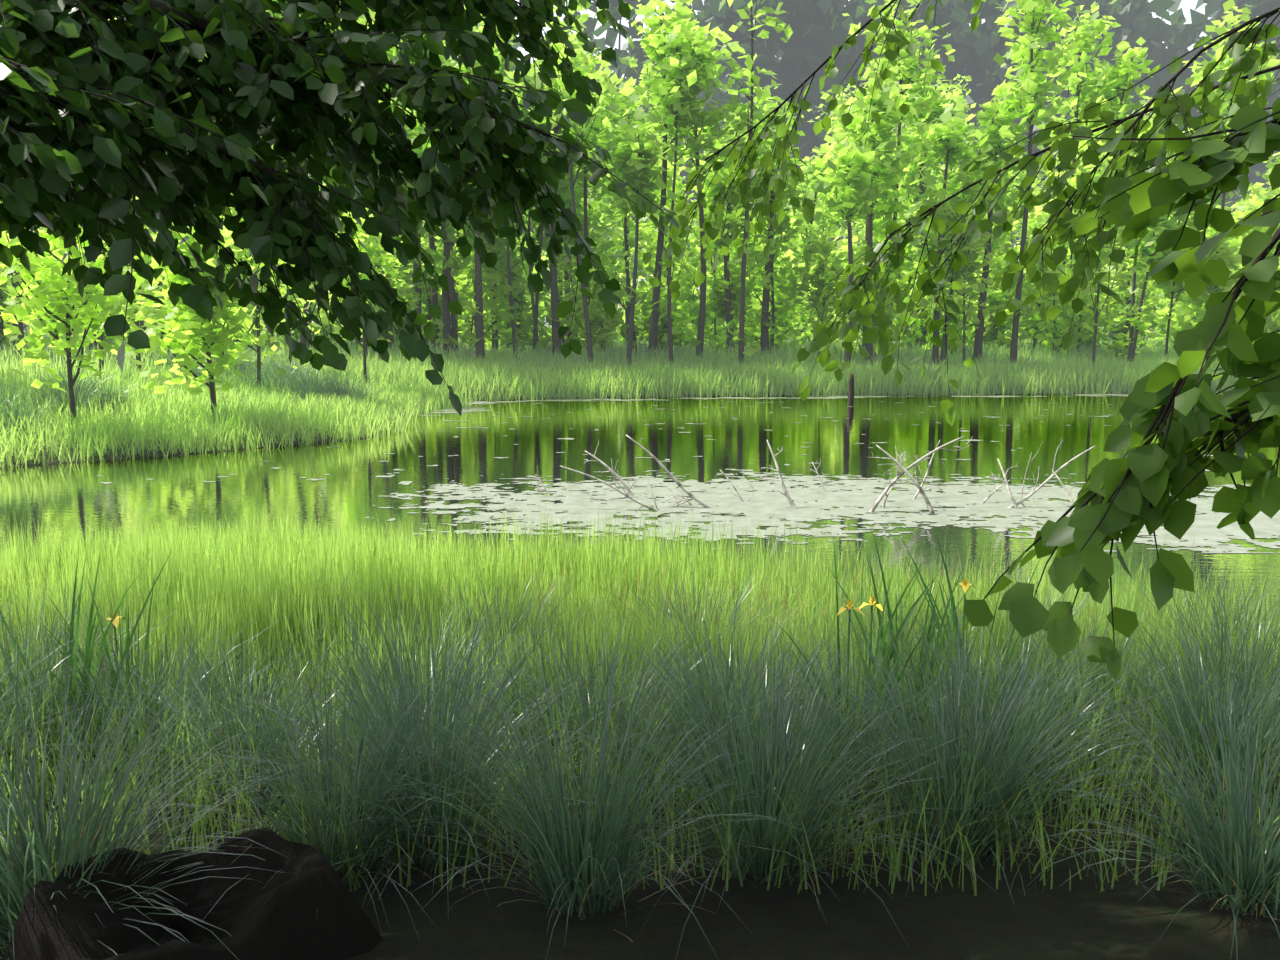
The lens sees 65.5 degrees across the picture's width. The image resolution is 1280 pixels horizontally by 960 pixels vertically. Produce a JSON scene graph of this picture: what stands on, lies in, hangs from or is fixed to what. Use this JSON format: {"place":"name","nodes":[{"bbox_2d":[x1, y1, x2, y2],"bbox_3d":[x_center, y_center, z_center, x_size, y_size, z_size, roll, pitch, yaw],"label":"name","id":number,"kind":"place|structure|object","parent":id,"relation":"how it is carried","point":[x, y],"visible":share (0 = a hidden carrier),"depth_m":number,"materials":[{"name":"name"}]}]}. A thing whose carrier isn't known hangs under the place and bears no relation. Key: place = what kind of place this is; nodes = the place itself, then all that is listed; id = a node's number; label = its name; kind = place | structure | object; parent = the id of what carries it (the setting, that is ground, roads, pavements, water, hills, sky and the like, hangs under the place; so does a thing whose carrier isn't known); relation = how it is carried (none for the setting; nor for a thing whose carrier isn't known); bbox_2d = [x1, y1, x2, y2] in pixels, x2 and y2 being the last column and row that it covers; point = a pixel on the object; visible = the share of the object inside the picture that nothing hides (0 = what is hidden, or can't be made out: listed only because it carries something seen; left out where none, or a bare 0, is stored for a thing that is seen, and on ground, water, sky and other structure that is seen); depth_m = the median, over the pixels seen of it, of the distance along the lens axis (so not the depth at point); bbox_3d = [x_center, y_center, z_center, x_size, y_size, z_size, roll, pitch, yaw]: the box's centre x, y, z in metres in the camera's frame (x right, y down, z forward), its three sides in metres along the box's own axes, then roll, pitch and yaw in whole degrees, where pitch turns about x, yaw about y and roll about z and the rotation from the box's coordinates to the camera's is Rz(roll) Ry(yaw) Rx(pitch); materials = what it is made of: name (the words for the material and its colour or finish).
{"place":"outdoors","nodes":[
{"label":"outdoors","id":0,"kind":"place"},
{"bbox_2d":[43,0,1210,333],"label":"sky","id":1,"kind":"structure","parent":0,"point":[1186,5],"materials":[{"name":"white"}]},
{"bbox_2d":[0,392,1279,764],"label":"water","id":2,"kind":"structure","parent":0,"point":[728,436],"depth_m":15.05,"materials":[{"name":"green liquid"}]},
{"bbox_2d":[0,503,1279,756],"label":"reed bed","id":3,"kind":"object","parent":2,"relation":"on","point":[192,575],"visible":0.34,"depth_m":5.95,"materials":[{"name":"green plant"}]},
{"bbox_2d":[101,393,1279,552],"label":"lily pads","id":4,"kind":"object","parent":2,"relation":"on","point":[763,504],"visible":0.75,"depth_m":11.69,"materials":[{"name":"plant"}]},
{"bbox_2d":[536,435,1094,514],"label":"dead branches","id":5,"kind":"object","parent":2,"relation":"in","point":[691,496],"visible":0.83,"depth_m":11.63,"materials":[{"name":"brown wood"}]},
{"bbox_2d":[848,373,853,402],"bbox_3d":[6.263,-2.576,29.561,0.192,1.192,0.324,3,9,17],"label":"post","id":6,"kind":"object","parent":2,"relation":"in","point":[851,390],"visible":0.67,"depth_m":29.51,"materials":[{"name":"brown wood"}]},
{"bbox_2d":[0,334,1279,959],"bbox_3d":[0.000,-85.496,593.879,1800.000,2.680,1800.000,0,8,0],"label":"ground","id":7,"kind":"structure","parent":0,"point":[1124,918],"depth_m":2.66,"materials":[{"name":"brown soil"}]},
{"bbox_2d":[4,827,382,959],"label":"rock","id":8,"kind":"object","parent":7,"relation":"on","point":[278,914],"visible":0.93,"depth_m":2.37,"materials":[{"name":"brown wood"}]},
{"bbox_2d":[0,534,1049,788],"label":"iris","id":9,"kind":"object","parent":7,"relation":"on","point":[866,638],"depth_m":4.20,"materials":[{"name":"green plant"}]},
{"bbox_2d":[0,339,1216,438],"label":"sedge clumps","id":10,"kind":"object","parent":7,"relation":"on","point":[319,385],"visible":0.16,"depth_m":24.06,"materials":[{"name":"green plant"}]},
{"bbox_2d":[0,334,1257,468],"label":"bank grass","id":11,"kind":"structure","parent":7,"relation":"on","point":[414,392],"depth_m":31.37,"materials":[{"name":"green plant"}]},
{"bbox_2d":[0,551,1279,959],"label":"tussocks","id":12,"kind":"object","parent":7,"relation":"on","point":[1246,869],"visible":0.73,"depth_m":3.05,"materials":[{"name":"green plant"}]},
{"bbox_2d":[0,125,1279,394],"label":"leaves","id":13,"kind":"object","parent":7,"relation":"on","point":[824,267],"visible":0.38,"depth_m":37.92,"materials":[{"name":"green plant"}]},
{"bbox_2d":[0,552,1279,895],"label":"grass","id":14,"kind":"structure","parent":7,"relation":"on","point":[926,860],"depth_m":3.88,"materials":[{"name":"green plant"}]},
{"bbox_2d":[0,0,1279,645],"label":"branches","id":15,"kind":"object","parent":7,"relation":"on","point":[1166,412],"visible":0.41,"depth_m":2.61,"materials":[{"name":"green plant"}]},
{"bbox_2d":[0,0,678,415],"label":"overhanging leaves","id":16,"kind":"object","parent":15,"relation":"attached to","point":[28,206],"visible":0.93,"depth_m":2.57,"materials":[{"name":"green plant"}]},
{"bbox_2d":[643,0,1279,679],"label":"leaves","id":17,"kind":"object","parent":15,"relation":"attached to","point":[1155,468],"visible":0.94,"depth_m":2.05,"materials":[{"name":"green plant"}]},
{"bbox_2d":[0,0,1279,434],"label":"trunks","id":18,"kind":"object","parent":7,"relation":"on","point":[450,324],"visible":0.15,"depth_m":36.91,"materials":[{"name":"brown plant"}]},
{"bbox_2d":[0,0,1279,361],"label":"crown leaves","id":19,"kind":"object","parent":18,"relation":"on","point":[858,164],"visible":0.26,"depth_m":35.91,"materials":[{"name":"green plant"}]},
{"bbox_2d":[0,511,1279,945],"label":"dead blades","id":20,"kind":"object","parent":7,"relation":"on","point":[624,689],"visible":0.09,"depth_m":4.85,"materials":[{"name":"plant"}]},
{"bbox_2d":[17,0,1279,339],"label":"forest","id":21,"kind":"object","parent":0,"point":[819,28],"depth_m":96.03,"materials":[{"name":"green plant"}]}
]}

